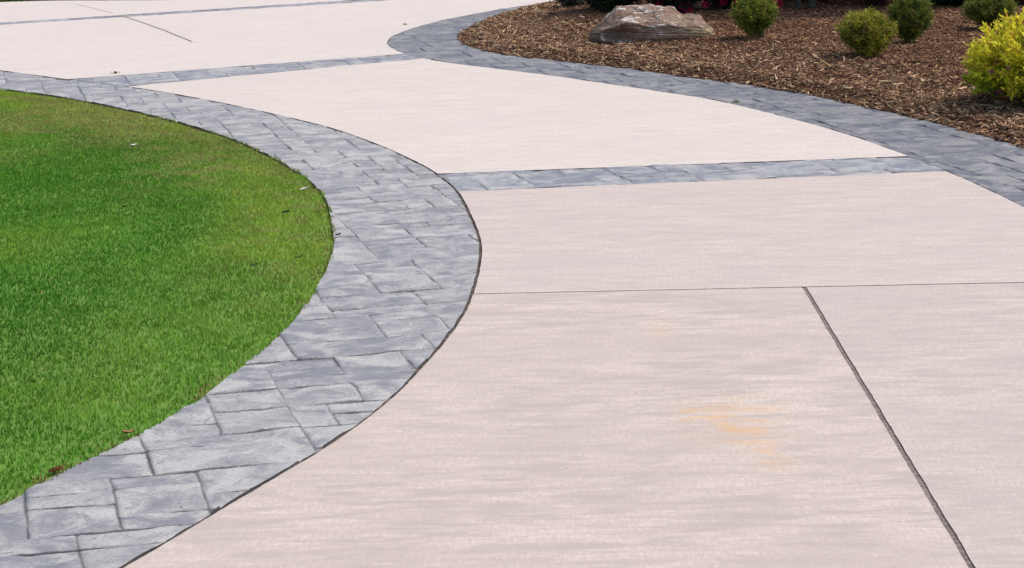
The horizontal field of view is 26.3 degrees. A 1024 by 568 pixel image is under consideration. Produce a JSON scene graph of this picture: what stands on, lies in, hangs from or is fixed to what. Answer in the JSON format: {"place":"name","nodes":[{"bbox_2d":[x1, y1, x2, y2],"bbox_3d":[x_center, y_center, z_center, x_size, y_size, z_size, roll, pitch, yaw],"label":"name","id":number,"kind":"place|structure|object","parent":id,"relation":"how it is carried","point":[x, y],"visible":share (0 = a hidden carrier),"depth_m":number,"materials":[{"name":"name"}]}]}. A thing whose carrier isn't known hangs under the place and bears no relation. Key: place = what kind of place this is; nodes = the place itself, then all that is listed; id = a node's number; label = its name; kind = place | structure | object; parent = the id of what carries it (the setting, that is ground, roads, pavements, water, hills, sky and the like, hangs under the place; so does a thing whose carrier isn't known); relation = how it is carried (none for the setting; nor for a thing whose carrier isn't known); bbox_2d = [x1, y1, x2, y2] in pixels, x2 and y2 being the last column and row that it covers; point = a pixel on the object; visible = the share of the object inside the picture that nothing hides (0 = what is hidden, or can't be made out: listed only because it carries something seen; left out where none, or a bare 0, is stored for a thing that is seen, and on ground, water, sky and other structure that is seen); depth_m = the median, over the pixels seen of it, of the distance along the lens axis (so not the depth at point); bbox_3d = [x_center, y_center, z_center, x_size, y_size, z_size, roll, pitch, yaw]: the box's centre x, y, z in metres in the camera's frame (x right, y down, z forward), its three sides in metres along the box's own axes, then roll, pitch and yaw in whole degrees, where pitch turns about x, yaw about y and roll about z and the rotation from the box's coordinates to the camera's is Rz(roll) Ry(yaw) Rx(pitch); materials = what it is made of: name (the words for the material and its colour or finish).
{"place":"outdoors","nodes":[
{"label":"outdoors","id":0,"kind":"place"},
{"bbox_2d":[0,0,104,1],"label":"grass","id":1,"kind":"structure","parent":0,"point":[28,0],"depth_m":27.84,"materials":[{"name":"green plant"}]},
{"bbox_2d":[0,88,335,504],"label":"lawn","id":2,"kind":"structure","parent":0,"point":[63,440],"depth_m":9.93,"materials":[{"name":"plant"}]},
{"bbox_2d":[49,465,63,471],"bbox_3d":[-1.581,0.641,7.610,0.060,0.018,0.045,-5,-22,-40],"label":"dead leaf","id":3,"kind":"object","parent":2,"relation":"on","point":[55,469],"visible":1,"depth_m":7.59,"materials":[{"name":"brown plant"}]},
{"bbox_2d":[122,430,134,432],"bbox_3d":[-1.408,0.540,8.053,0.037,0.013,0.039,3,13,19],"label":"dead leaf","id":4,"kind":"object","parent":2,"relation":"on","point":[127,431],"visible":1,"depth_m":8.06,"materials":[{"name":"beige plant"}]},
{"bbox_2d":[0,0,354,22],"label":"driveway slab","id":5,"kind":"structure","parent":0,"point":[22,11],"depth_m":26.61,"materials":[{"name":"concrete"}]},
{"bbox_2d":[0,0,382,24],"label":"paving strip","id":6,"kind":"object","parent":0,"point":[179,12],"visible":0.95,"depth_m":25.81,"materials":[{"name":"concrete"}]},
{"bbox_2d":[0,71,478,567],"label":"border paving","id":7,"kind":"structure","parent":0,"point":[366,332],"depth_m":9.11,"materials":[{"name":"concrete"}]},
{"bbox_2d":[4,71,481,567],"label":"joint filler","id":8,"kind":"object","parent":7,"relation":"on","point":[475,280],"visible":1,"depth_m":9.70,"materials":[{"name":"black rubber"}]},
{"bbox_2d":[67,54,421,86],"bbox_3d":[-2.253,-1.871,19.635,3.277,0.098,0.852,-7,14,-27],"label":"paving strip","id":9,"kind":"object","parent":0,"point":[156,78],"visible":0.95,"depth_m":19.58,"materials":[{"name":"stone"}]},
{"bbox_2d":[0,0,554,79],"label":"driveway slab","id":10,"kind":"structure","parent":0,"point":[78,49],"depth_m":22.73,"materials":[{"name":"concrete"}]},
{"bbox_2d":[124,16,190,40],"bbox_3d":[-3.863,-2.784,23.836,0.047,0.001,3.406,-6,13,-21],"label":"joint sealant","id":11,"kind":"object","parent":10,"relation":"on","point":[160,28],"visible":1,"depth_m":23.62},
{"bbox_2d":[128,58,907,174],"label":"driveway slab","id":12,"kind":"structure","parent":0,"point":[438,117],"depth_m":16.14,"materials":[{"name":"beige concrete"}]},
{"bbox_2d":[124,287,967,567],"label":"driveway slab","id":13,"kind":"structure","parent":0,"point":[724,428],"depth_m":7.59,"materials":[{"name":"concrete"}]},
{"bbox_2d":[439,157,945,190],"bbox_3d":[1.100,-0.653,13.634,3.068,0.097,0.691,-3,12,-7],"label":"paving strip","id":14,"kind":"object","parent":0,"point":[504,180],"visible":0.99,"depth_m":13.60,"materials":[{"name":"stone"}]},
{"bbox_2d":[388,6,1023,206],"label":"border paving","id":15,"kind":"structure","parent":0,"point":[992,165],"depth_m":16.50,"materials":[{"name":"concrete"}]},
{"bbox_2d":[455,0,1023,147],"bbox_3d":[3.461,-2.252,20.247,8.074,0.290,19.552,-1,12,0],"label":"mulch","id":16,"kind":"object","parent":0,"point":[531,23],"visible":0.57,"depth_m":19.09,"materials":[{"name":"brown wood"}]},
{"bbox_2d":[555,0,586,6],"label":"ground cover plant","id":17,"kind":"object","parent":16,"relation":"on","point":[571,2],"visible":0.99,"depth_m":24.03,"materials":[{"name":"green plant"}]},
{"bbox_2d":[586,0,642,12],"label":"evergreen shrub","id":18,"kind":"object","parent":16,"relation":"on","point":[609,5],"visible":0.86,"depth_m":23.07,"materials":[{"name":"green plant"}]},
{"bbox_2d":[589,4,714,42],"bbox_3d":[1.306,-2.443,20.515,1.173,0.294,0.838,-1,12,3],"label":"boulder","id":19,"kind":"object","parent":16,"relation":"on","point":[653,23],"visible":0.99,"depth_m":20.27,"materials":[{"name":"stone"}]},
{"bbox_2d":[645,0,708,12],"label":"azalea bush","id":20,"kind":"object","parent":16,"relation":"on","point":[682,6],"visible":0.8,"depth_m":22.68,"materials":[{"name":"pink plant"}]},
{"bbox_2d":[704,0,782,9],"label":"azalea bush","id":21,"kind":"object","parent":16,"relation":"on","point":[725,4],"visible":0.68,"depth_m":22.85,"materials":[{"name":"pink plant"}]},
{"bbox_2d":[729,0,781,37],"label":"globe shrub","id":22,"kind":"object","parent":16,"relation":"on","point":[753,17],"visible":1,"depth_m":19.86,"materials":[{"name":"green plant"}]},
{"bbox_2d":[794,0,815,8],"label":"multi stem tree","id":23,"kind":"object","parent":16,"relation":"on","point":[797,3],"depth_m":22.97,"materials":[{"name":"grey plant"}]},
{"bbox_2d":[833,5,898,58],"bbox_3d":[2.990,-2.101,18.486,0.563,0.486,0.549,-1,12,0],"label":"globe shrub","id":24,"kind":"object","parent":16,"relation":"on","point":[878,29],"visible":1,"depth_m":18.36,"materials":[{"name":"green plant"}]},
{"bbox_2d":[847,0,888,5],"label":"barberry bush","id":25,"kind":"object","parent":16,"relation":"on","point":[875,2],"visible":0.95,"depth_m":23.02,"materials":[{"name":"red plant"}]},
{"bbox_2d":[885,0,934,42],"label":"globe shrub","id":26,"kind":"object","parent":16,"relation":"on","point":[914,18],"visible":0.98,"depth_m":19.23,"materials":[{"name":"green plant"}]},
{"bbox_2d":[927,0,968,6],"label":"evergreen shrub","id":27,"kind":"object","parent":16,"relation":"on","point":[950,2],"visible":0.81,"depth_m":22.78,"materials":[{"name":"green plant"}]},
{"bbox_2d":[960,0,1019,28],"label":"globe shrub","id":28,"kind":"object","parent":16,"relation":"on","point":[985,11],"visible":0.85,"depth_m":20.26,"materials":[{"name":"green plant"}]},
{"bbox_2d":[961,7,1023,100],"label":"golden bush","id":29,"kind":"object","parent":16,"relation":"on","point":[996,63],"visible":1,"depth_m":15.61,"materials":[{"name":"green plant"}]},
{"bbox_2d":[1012,0,1023,4],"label":"barberry bush","id":30,"kind":"object","parent":16,"relation":"on","point":[1021,2],"visible":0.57,"depth_m":22.77,"materials":[{"name":"red plant"}]},
{"bbox_2d":[458,171,1023,293],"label":"driveway slab","id":31,"kind":"structure","parent":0,"point":[926,228],"depth_m":11.59,"materials":[{"name":"concrete"}]},
{"bbox_2d":[806,283,1023,567],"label":"driveway slab","id":32,"kind":"structure","parent":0,"point":[939,368],"depth_m":8.50,"materials":[{"name":"concrete"}]},
{"bbox_2d":[803,288,974,567],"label":"joint filler","id":33,"kind":"object","parent":32,"relation":"on","point":[950,531],"visible":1,"depth_m":7.75,"materials":[{"name":"black rubber"}]}
]}

